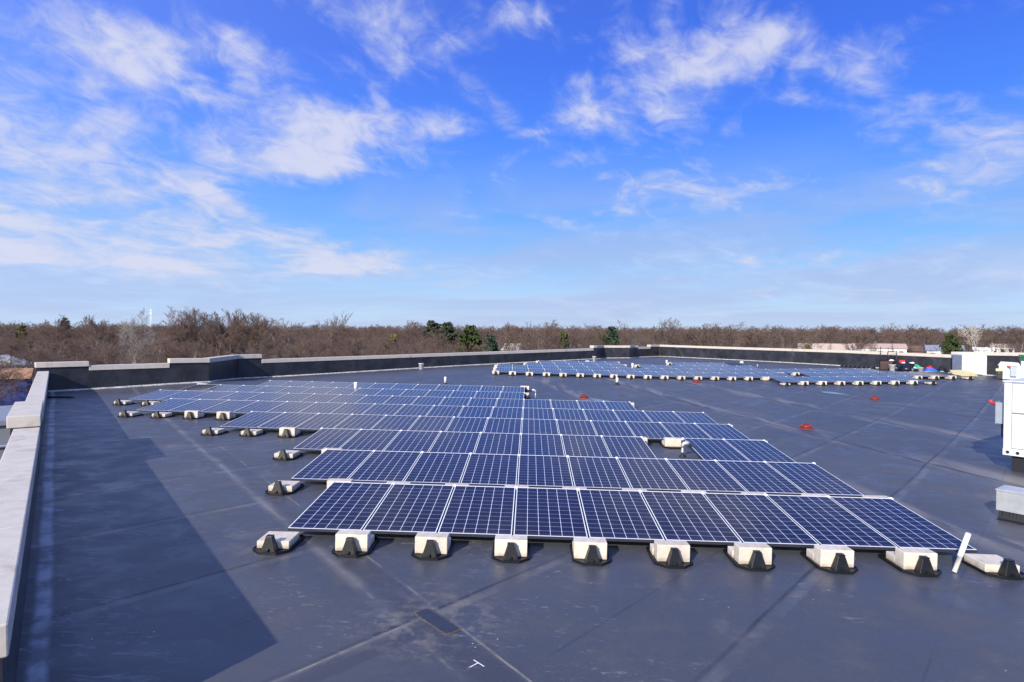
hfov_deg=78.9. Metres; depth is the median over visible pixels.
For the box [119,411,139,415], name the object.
concrete block
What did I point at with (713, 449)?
solar panel
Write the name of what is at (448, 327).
evergreen tree
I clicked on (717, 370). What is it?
solar panel
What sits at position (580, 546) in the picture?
concrete block
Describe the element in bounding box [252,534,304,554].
ballast foot
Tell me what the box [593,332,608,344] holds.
evergreen tree
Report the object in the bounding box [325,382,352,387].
solar panel
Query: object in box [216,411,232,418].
concrete block
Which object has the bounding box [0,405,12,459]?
annex building
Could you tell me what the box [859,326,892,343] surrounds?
bare tree
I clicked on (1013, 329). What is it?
bare tree
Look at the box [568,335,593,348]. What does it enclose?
bare tree
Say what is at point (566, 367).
solar panel
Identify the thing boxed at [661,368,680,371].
solar panel
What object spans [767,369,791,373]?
solar panel
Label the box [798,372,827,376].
solar panel
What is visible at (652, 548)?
concrete block
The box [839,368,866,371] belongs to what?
solar panel
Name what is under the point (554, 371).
solar panel
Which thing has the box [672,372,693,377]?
solar panel
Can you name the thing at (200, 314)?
bare tree
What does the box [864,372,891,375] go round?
solar panel
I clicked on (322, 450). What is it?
concrete block
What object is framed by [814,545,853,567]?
concrete block
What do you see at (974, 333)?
bare tree
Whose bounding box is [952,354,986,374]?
fan cabinet
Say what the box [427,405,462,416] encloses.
solar panel
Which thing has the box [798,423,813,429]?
roof drain
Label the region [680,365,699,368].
solar panel
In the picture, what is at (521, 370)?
solar panel
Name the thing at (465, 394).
solar panel
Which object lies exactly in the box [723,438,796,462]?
solar panel
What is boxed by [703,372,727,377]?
solar panel
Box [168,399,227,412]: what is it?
solar panel
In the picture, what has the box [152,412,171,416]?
concrete block
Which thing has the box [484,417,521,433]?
solar panel
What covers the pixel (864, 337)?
bare tree
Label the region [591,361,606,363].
solar panel
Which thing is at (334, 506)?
solar panel
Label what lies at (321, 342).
bare tree
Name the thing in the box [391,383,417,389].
solar panel
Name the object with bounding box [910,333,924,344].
bare tree
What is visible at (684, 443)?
conduit riser
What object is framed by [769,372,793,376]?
solar panel
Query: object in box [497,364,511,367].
solar panel
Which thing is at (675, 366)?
solar panel
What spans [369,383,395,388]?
solar panel
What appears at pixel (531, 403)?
solar panel
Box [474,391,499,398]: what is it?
solar panel
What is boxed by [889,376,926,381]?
solar panel
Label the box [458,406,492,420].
solar panel
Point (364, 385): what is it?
solar panel
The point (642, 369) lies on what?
solar panel
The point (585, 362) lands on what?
solar panel
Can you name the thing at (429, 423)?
solar panel
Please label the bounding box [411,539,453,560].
ballast foot
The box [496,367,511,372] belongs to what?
solar panel
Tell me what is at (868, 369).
solar panel
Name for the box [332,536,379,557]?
ballast foot
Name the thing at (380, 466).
solar panel
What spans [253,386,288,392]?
solar panel
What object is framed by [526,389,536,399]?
conduit riser
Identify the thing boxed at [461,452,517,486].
solar panel
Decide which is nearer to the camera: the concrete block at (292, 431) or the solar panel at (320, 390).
the concrete block at (292, 431)
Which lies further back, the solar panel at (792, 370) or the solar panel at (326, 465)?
the solar panel at (792, 370)
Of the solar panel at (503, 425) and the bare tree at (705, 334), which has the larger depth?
the bare tree at (705, 334)
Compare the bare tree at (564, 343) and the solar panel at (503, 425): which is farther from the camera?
the bare tree at (564, 343)
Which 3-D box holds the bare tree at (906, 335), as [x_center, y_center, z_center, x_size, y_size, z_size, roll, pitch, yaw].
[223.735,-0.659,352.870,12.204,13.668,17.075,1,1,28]
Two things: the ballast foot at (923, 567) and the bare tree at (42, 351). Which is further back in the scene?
the bare tree at (42, 351)
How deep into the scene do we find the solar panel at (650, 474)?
11.72 m
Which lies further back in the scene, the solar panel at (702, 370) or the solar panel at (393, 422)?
the solar panel at (702, 370)
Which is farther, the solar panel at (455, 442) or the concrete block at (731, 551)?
the solar panel at (455, 442)
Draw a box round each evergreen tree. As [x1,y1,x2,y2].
[12,325,32,357]
[58,317,70,339]
[389,334,400,351]
[422,320,443,348]
[434,321,460,350]
[455,325,484,352]
[482,334,500,351]
[558,331,569,348]
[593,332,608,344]
[601,326,621,344]
[939,333,964,353]
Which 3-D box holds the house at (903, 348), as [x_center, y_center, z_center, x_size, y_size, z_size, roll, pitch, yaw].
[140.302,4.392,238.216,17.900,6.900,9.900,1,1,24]
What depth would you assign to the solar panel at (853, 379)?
35.65 m
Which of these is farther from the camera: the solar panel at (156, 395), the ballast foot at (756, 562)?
the solar panel at (156, 395)
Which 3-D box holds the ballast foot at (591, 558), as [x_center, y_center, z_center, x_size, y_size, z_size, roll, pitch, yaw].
[1.000,2.637,7.960,0.480,0.215,0.725,1,1,2]
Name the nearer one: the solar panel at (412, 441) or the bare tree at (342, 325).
the solar panel at (412, 441)
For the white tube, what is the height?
0.479 m
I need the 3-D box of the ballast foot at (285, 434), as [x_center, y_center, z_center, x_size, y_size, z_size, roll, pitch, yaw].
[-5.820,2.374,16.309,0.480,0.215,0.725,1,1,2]
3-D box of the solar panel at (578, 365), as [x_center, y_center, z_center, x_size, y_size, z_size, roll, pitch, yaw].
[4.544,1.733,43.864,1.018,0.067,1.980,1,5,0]
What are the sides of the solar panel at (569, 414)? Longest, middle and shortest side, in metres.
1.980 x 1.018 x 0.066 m
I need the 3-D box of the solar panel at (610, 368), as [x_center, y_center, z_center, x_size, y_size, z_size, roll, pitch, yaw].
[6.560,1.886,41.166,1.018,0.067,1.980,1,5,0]
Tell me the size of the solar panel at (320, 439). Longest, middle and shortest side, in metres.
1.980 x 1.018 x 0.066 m
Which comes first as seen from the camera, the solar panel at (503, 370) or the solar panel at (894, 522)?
the solar panel at (894, 522)
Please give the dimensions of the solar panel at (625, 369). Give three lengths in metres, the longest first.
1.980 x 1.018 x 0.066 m
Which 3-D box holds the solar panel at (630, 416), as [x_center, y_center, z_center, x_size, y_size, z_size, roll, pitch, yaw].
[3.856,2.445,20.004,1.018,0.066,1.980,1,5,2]
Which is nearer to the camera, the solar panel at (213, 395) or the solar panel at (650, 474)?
the solar panel at (650, 474)
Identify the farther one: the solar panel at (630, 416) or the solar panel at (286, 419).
the solar panel at (630, 416)
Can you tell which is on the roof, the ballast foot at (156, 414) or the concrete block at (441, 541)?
the ballast foot at (156, 414)
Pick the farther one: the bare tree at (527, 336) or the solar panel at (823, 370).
the bare tree at (527, 336)
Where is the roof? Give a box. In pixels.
[16,357,1023,681]
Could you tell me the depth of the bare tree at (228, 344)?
116.52 m
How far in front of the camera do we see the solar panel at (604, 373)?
38.50 m
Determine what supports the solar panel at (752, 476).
on the ballast foot
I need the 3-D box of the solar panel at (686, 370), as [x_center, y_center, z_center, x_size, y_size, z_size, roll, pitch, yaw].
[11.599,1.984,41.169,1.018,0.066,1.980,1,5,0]
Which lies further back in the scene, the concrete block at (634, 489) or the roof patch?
the concrete block at (634, 489)
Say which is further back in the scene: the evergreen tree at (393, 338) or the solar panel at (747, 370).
the evergreen tree at (393, 338)
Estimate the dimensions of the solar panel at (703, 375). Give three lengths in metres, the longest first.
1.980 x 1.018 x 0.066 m
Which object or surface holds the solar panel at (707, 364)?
on the roof
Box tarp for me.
[923,367,937,371]
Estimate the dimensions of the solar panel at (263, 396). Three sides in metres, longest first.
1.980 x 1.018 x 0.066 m
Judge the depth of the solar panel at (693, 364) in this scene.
46.53 m
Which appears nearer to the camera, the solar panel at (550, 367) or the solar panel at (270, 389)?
the solar panel at (270, 389)
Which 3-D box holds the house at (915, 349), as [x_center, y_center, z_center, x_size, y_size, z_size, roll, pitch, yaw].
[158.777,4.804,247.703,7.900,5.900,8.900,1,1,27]
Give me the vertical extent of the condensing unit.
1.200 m
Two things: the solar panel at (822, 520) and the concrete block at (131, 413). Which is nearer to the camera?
the solar panel at (822, 520)
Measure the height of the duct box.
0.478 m
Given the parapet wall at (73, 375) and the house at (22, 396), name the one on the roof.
the parapet wall at (73, 375)
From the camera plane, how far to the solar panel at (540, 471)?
11.79 m
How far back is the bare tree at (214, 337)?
133.98 m
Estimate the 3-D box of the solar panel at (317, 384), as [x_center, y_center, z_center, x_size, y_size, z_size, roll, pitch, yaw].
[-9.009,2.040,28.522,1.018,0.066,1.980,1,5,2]
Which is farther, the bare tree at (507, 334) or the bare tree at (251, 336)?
the bare tree at (507, 334)
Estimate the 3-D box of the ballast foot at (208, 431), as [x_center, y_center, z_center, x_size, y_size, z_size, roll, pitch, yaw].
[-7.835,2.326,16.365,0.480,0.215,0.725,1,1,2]
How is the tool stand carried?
on the roof
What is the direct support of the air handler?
on the roof
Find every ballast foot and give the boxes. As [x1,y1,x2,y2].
[112,399,134,404]
[117,410,143,417]
[141,400,149,405]
[150,411,174,417]
[182,412,206,418]
[201,427,228,435]
[215,413,238,419]
[239,428,265,436]
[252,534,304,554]
[265,481,303,494]
[272,449,303,460]
[277,429,302,437]
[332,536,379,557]
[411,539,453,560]
[491,542,529,562]
[570,544,610,565]
[646,546,692,568]
[659,442,680,448]
[723,548,774,571]
[800,550,857,573]
[878,553,941,576]
[956,556,1023,579]
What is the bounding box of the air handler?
[988,378,1023,472]
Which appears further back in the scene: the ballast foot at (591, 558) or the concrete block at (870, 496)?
the concrete block at (870, 496)
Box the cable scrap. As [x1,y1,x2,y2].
[48,396,74,398]
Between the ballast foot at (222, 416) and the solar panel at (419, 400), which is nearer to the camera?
the ballast foot at (222, 416)
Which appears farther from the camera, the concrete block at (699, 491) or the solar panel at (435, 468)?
the solar panel at (435, 468)
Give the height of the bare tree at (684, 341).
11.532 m
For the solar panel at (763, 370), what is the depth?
41.44 m
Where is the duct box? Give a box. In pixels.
[995,485,1023,524]
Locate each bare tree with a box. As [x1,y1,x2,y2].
[0,328,17,354]
[0,338,34,359]
[0,356,33,405]
[4,348,55,382]
[11,338,89,380]
[29,319,71,361]
[47,338,129,364]
[47,354,83,361]
[72,315,125,355]
[86,342,130,364]
[116,309,157,363]
[135,330,194,363]
[147,339,198,362]
[155,306,208,357]
[170,338,214,357]
[178,311,226,357]
[179,308,220,357]
[197,311,252,356]
[204,317,236,356]
[207,308,252,354]
[208,334,266,356]
[223,312,279,356]
[228,312,281,353]
[244,316,296,357]
[248,338,297,358]
[268,319,309,357]
[284,334,332,357]
[293,340,341,357]
[313,320,355,355]
[321,313,351,354]
[338,336,371,356]
[369,339,399,354]
[383,340,421,354]
[384,320,436,353]
[418,328,455,352]
[495,323,524,350]
[509,335,537,350]
[518,321,565,349]
[531,336,571,349]
[553,325,577,348]
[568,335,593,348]
[575,323,607,347]
[616,333,649,346]
[641,330,663,348]
[649,317,684,353]
[662,331,700,345]
[678,324,717,345]
[699,322,746,346]
[699,335,740,346]
[736,330,763,347]
[743,333,782,347]
[754,324,802,348]
[796,334,826,349]
[812,324,840,343]
[840,329,876,350]
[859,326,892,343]
[879,328,904,343]
[894,328,916,344]
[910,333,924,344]
[926,334,944,344]
[956,324,982,351]
[980,335,999,345]
[991,325,1019,343]
[1007,327,1023,352]
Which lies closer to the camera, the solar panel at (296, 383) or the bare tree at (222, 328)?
the solar panel at (296, 383)
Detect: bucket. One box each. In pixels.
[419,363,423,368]
[889,364,895,370]
[1019,355,1023,360]
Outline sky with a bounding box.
[0,0,1023,332]
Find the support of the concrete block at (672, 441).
on the ballast foot at (661, 444)
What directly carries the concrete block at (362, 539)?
on the ballast foot at (349, 549)
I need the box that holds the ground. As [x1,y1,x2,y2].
[2,329,1023,363]
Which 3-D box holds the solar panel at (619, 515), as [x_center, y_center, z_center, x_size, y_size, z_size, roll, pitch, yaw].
[1.532,2.533,9.194,1.018,0.066,1.980,1,5,2]
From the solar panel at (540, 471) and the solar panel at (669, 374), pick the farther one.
the solar panel at (669, 374)
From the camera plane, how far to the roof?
7.16 m
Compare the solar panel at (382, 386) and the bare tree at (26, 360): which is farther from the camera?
the bare tree at (26, 360)
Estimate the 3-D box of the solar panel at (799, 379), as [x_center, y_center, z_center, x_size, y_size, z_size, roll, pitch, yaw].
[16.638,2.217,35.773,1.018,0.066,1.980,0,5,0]
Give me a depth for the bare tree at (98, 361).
90.46 m
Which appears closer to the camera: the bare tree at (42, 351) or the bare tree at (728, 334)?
the bare tree at (42, 351)
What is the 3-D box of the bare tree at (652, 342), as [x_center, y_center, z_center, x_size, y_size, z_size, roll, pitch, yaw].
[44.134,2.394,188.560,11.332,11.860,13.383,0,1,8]
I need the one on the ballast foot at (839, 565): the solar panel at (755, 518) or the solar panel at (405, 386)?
the solar panel at (755, 518)
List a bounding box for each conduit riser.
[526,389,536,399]
[679,441,693,456]
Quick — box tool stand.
[996,368,1002,379]
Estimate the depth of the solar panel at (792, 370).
41.40 m
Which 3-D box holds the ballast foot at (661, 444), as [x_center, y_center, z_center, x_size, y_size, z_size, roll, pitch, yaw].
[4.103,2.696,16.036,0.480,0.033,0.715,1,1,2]
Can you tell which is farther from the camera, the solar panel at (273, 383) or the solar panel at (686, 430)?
the solar panel at (273, 383)
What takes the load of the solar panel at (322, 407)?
on the roof
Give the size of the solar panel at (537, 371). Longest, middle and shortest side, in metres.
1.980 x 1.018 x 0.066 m
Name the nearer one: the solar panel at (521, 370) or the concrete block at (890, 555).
the concrete block at (890, 555)
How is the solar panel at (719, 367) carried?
on the roof
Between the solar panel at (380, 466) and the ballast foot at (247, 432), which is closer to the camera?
the solar panel at (380, 466)
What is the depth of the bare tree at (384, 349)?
142.81 m
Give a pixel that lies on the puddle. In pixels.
(835, 393)
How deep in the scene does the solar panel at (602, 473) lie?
11.76 m
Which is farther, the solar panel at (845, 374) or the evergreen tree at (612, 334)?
the evergreen tree at (612, 334)
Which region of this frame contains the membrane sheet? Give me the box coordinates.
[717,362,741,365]
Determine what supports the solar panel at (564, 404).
on the roof
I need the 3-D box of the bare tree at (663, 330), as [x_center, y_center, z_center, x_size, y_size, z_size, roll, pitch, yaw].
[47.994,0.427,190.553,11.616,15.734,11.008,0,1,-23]
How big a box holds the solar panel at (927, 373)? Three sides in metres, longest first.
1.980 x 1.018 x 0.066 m
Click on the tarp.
(931, 370)
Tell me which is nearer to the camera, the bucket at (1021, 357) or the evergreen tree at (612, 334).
the bucket at (1021, 357)
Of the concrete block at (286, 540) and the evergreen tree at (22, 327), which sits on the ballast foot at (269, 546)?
the concrete block at (286, 540)
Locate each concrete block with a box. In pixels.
[114,400,132,403]
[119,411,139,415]
[142,401,159,404]
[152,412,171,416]
[184,410,200,417]
[202,428,224,433]
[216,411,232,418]
[241,429,262,434]
[257,531,299,548]
[268,480,299,491]
[274,450,299,457]
[279,427,297,435]
[321,448,342,453]
[327,478,353,487]
[335,530,370,551]
[387,481,410,483]
[415,532,448,553]
[445,483,468,485]
[494,535,527,556]
[505,484,528,486]
[562,486,586,488]
[573,537,606,559]
[622,488,646,490]
[630,436,647,443]
[650,543,653,554]
[654,540,689,561]
[663,437,680,446]
[681,490,706,492]
[728,546,733,557]
[734,542,771,564]
[741,492,767,494]
[801,493,825,495]
[806,548,813,560]
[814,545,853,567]
[862,495,887,497]
[886,551,894,562]
[895,547,937,569]
[908,380,917,383]
[964,553,1019,572]
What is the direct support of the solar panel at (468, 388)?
on the roof
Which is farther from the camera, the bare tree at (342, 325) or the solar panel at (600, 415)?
the bare tree at (342, 325)
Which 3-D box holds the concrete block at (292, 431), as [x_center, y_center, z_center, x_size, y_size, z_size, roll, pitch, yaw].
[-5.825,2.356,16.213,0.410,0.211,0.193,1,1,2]
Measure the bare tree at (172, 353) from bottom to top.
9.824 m
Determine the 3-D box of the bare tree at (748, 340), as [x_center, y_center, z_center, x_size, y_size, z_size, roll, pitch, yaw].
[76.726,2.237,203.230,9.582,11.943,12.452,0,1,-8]
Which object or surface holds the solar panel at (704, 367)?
on the roof
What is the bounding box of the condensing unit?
[998,361,1023,379]
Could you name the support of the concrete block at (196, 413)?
on the ballast foot at (189, 415)
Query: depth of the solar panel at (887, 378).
35.85 m
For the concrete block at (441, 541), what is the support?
on the ballast foot at (429, 552)
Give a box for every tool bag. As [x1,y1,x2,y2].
[892,362,901,370]
[900,364,912,371]
[936,366,947,372]
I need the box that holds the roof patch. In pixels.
[413,608,460,634]
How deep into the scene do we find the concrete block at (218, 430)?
16.27 m
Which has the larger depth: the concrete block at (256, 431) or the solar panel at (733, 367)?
the solar panel at (733, 367)
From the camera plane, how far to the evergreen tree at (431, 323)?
194.00 m
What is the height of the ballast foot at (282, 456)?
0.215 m
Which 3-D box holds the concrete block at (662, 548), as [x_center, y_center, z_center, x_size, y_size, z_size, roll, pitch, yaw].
[2.012,2.643,7.836,0.410,0.211,0.193,1,1,0]
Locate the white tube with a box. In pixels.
[952,532,970,572]
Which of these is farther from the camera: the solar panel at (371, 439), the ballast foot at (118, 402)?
the ballast foot at (118, 402)
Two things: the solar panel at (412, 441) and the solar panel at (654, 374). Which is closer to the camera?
the solar panel at (412, 441)
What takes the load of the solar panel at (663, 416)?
on the roof
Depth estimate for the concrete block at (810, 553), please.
7.99 m
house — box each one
[0,354,34,367]
[0,368,34,405]
[797,343,851,349]
[851,343,907,352]
[907,346,922,352]
[923,345,964,353]
[971,347,994,351]
[988,344,1013,351]
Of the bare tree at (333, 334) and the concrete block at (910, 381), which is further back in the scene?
the bare tree at (333, 334)
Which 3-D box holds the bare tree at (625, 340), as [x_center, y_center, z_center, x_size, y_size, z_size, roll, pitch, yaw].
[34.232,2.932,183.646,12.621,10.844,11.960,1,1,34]
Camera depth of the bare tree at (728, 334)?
188.12 m
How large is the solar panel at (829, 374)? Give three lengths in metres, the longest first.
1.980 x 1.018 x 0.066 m
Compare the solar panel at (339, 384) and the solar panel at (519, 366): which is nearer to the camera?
the solar panel at (339, 384)
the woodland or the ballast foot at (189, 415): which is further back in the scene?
the woodland
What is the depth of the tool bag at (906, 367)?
42.78 m
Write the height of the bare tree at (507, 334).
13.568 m
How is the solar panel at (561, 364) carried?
on the roof
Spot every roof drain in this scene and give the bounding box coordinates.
[579,394,588,398]
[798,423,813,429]
[869,396,880,399]
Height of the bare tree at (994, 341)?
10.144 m
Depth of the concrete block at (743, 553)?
7.71 m
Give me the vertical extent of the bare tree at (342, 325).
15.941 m
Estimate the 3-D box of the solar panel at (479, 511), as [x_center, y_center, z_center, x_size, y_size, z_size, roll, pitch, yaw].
[-0.483,2.486,9.251,1.018,0.066,1.980,1,5,2]
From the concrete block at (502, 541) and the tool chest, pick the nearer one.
the concrete block at (502, 541)
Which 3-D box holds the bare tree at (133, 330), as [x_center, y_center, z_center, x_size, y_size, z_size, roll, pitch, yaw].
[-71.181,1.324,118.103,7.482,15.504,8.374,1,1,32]
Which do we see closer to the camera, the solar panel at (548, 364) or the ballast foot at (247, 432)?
the ballast foot at (247, 432)
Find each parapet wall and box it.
[0,371,48,681]
[35,345,659,391]
[660,345,1023,375]
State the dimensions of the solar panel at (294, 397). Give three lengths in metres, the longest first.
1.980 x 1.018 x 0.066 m
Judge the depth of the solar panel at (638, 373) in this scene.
38.47 m
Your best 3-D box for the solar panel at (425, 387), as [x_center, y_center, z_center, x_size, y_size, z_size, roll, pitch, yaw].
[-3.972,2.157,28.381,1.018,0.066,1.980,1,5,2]
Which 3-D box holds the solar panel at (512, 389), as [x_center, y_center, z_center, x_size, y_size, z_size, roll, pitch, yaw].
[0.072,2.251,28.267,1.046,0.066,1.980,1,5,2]
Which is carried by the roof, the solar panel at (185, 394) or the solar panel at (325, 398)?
the solar panel at (325, 398)
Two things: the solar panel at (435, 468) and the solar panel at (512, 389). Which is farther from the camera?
the solar panel at (512, 389)
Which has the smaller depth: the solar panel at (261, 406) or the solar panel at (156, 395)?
the solar panel at (261, 406)
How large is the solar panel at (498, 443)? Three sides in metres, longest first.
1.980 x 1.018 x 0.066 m
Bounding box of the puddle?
[823,392,848,394]
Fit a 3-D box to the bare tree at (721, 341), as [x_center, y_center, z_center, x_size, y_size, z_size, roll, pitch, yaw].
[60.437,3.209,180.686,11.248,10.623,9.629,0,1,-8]
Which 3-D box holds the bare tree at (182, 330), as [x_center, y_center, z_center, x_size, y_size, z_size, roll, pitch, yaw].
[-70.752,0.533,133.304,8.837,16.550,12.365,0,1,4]
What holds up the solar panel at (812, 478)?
on the ballast foot
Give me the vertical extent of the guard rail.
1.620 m
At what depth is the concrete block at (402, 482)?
10.67 m
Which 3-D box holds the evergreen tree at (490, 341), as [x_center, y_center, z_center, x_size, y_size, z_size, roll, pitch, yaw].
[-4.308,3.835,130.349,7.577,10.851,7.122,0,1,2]
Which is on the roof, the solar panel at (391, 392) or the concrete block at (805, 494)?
the solar panel at (391, 392)
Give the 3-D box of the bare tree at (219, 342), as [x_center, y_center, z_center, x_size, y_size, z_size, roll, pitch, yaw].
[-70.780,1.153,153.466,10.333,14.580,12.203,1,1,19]
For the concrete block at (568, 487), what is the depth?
10.60 m
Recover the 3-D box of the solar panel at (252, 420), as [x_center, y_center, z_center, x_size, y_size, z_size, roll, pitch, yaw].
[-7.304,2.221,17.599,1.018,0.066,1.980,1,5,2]
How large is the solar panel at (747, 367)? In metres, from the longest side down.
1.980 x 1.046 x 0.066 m
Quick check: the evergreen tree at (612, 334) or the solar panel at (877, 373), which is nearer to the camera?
the solar panel at (877, 373)
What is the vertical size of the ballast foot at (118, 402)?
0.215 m
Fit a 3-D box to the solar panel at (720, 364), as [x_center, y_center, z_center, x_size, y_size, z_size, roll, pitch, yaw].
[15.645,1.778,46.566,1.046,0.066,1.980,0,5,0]
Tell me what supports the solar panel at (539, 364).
on the roof
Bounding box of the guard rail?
[880,347,896,361]
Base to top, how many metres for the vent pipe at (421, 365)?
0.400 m
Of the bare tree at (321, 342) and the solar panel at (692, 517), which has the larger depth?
the bare tree at (321, 342)
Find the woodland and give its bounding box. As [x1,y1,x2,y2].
[0,315,1023,381]
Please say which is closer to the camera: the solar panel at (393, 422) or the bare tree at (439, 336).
the solar panel at (393, 422)
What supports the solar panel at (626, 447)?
on the roof
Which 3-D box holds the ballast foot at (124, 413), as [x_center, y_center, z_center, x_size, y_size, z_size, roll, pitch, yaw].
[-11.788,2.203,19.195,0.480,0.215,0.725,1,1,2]
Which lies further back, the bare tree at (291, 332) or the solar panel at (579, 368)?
the bare tree at (291, 332)
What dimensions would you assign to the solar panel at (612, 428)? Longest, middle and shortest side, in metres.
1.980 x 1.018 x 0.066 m
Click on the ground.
(634, 343)
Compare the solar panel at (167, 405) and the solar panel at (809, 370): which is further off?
the solar panel at (809, 370)
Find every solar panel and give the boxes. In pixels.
[129,389,184,400]
[136,398,198,411]
[156,390,210,400]
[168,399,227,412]
[180,384,218,390]
[190,391,235,399]
[201,400,256,412]
[203,384,242,391]
[217,391,261,399]
[220,411,283,428]
[227,385,265,391]
[233,400,285,413]
[246,392,287,400]
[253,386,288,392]
[257,380,289,385]
[257,412,317,429]
[267,401,315,412]
[273,393,313,401]
[276,386,312,392]
[281,381,309,386]
[288,481,392,531]
[291,448,372,481]
[293,428,360,450]
[297,413,351,430]
[299,402,344,413]
[300,393,339,402]
[302,381,332,386]
[302,387,334,393]
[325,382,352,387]
[326,387,358,394]
[327,394,365,402]
[330,403,374,413]
[335,414,385,428]
[341,429,399,450]
[346,383,374,387]
[349,450,420,482]
[350,388,382,394]
[356,395,391,403]
[363,403,403,414]
[363,482,453,534]
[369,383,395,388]
[372,415,418,429]
[376,388,405,395]
[384,395,417,404]
[384,430,439,451]
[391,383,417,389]
[395,404,433,415]
[400,389,429,396]
[405,451,469,484]
[408,416,452,431]
[411,396,444,404]
[413,384,438,389]
[424,390,452,396]
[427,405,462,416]
[429,431,479,452]
[435,384,459,390]
[438,484,514,536]
[439,397,470,405]
[446,416,487,432]
[450,390,476,397]
[457,385,481,390]
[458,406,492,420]
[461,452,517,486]
[468,397,496,406]
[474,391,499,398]
[475,432,519,454]
[480,386,502,393]
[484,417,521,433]
[491,406,522,418]
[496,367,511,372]
[496,398,523,407]
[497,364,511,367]
[499,392,524,401]
[502,386,524,391]
[512,365,527,367]
[512,368,528,372]
[514,486,587,539]
[518,454,572,487]
[520,433,564,455]
[521,418,558,434]
[522,407,553,419]
[524,399,550,407]
[526,362,540,366]
[527,365,542,369]
[528,368,544,373]
[540,363,554,365]
[542,365,557,368]
[544,369,561,373]
[550,399,579,408]
[552,408,586,419]
[554,363,569,365]
[556,419,596,435]
[557,366,573,369]
[560,369,577,374]
[560,434,609,456]
[565,361,579,363]
[567,455,630,489]
[568,363,584,366]
[572,366,588,369]
[576,370,594,374]
[576,400,607,411]
[576,488,663,542]
[578,361,592,363]
[583,364,598,366]
[583,409,618,420]
[587,367,604,370]
[590,420,633,436]
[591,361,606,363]
[592,370,610,375]
[597,364,612,366]
[600,435,656,458]
[602,367,619,370]
[603,401,636,410]
[607,370,627,375]
[610,364,627,367]
[613,410,651,421]
[616,367,634,370]
[616,457,687,491]
[624,371,643,376]
[624,421,671,439]
[632,368,651,371]
[638,365,655,367]
[638,490,741,544]
[640,371,660,376]
[642,410,684,422]
[647,368,665,371]
[653,365,671,368]
[657,372,677,376]
[659,422,711,440]
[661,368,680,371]
[664,458,746,493]
[667,365,685,368]
[670,362,689,365]
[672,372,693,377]
[672,411,717,423]
[676,368,697,372]
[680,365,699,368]
[681,437,748,460]
[686,363,702,365]
[687,372,710,377]
[692,369,713,372]
[694,365,714,368]
[694,423,748,439]
[699,363,716,365]
[700,492,818,547]
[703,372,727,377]
[707,369,728,372]
[710,366,728,368]
[712,363,729,365]
[714,459,803,495]
[721,373,744,377]
[722,369,743,372]
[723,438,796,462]
[724,366,742,368]
[737,369,759,372]
[737,373,761,377]
[738,366,757,368]
[752,369,774,372]
[753,373,776,376]
[763,461,862,496]
[763,493,897,549]
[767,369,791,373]
[768,377,799,382]
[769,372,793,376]
[782,369,806,372]
[787,377,817,382]
[797,369,820,372]
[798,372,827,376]
[805,377,835,382]
[812,369,834,371]
[814,372,844,376]
[819,376,853,382]
[826,495,976,552]
[828,369,850,371]
[831,372,857,376]
[836,376,871,382]
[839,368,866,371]
[847,372,874,375]
[853,376,889,381]
[854,368,881,371]
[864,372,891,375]
[872,376,907,381]
[880,372,913,376]
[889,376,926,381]
[897,372,929,376]
[913,372,946,376]
[929,372,963,376]
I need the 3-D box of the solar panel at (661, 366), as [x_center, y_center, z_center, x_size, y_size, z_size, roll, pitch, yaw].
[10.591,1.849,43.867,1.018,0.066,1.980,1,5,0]
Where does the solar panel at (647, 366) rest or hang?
on the roof
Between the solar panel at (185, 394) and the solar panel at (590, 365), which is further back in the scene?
the solar panel at (590, 365)
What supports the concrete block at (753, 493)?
on the ballast foot
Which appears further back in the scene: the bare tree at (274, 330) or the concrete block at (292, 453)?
the bare tree at (274, 330)
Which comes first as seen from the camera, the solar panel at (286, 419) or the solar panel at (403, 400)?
the solar panel at (286, 419)
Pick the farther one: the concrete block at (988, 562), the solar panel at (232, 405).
the solar panel at (232, 405)
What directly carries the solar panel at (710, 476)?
on the ballast foot
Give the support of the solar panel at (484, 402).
on the roof
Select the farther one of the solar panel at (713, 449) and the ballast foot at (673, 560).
the solar panel at (713, 449)
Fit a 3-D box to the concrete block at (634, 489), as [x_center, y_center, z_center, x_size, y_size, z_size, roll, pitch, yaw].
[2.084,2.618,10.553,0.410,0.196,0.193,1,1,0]
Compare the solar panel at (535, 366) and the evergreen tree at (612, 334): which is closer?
the solar panel at (535, 366)
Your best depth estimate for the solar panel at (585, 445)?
14.55 m
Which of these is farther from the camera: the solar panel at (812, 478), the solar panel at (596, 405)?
the solar panel at (596, 405)
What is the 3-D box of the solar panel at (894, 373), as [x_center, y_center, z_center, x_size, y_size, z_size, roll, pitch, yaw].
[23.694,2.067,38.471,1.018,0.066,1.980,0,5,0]
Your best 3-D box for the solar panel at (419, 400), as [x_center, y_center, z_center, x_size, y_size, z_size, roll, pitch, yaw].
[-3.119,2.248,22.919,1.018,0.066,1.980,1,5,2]
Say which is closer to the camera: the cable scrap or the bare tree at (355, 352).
the cable scrap
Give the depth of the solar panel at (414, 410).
20.26 m
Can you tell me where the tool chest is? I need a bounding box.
[879,361,891,369]
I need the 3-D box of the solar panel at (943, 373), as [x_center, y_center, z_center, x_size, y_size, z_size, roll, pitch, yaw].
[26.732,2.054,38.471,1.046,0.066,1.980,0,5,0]
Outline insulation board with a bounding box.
[950,370,976,374]
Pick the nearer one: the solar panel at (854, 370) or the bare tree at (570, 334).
the solar panel at (854, 370)
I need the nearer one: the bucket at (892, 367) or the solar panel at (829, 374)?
the solar panel at (829, 374)

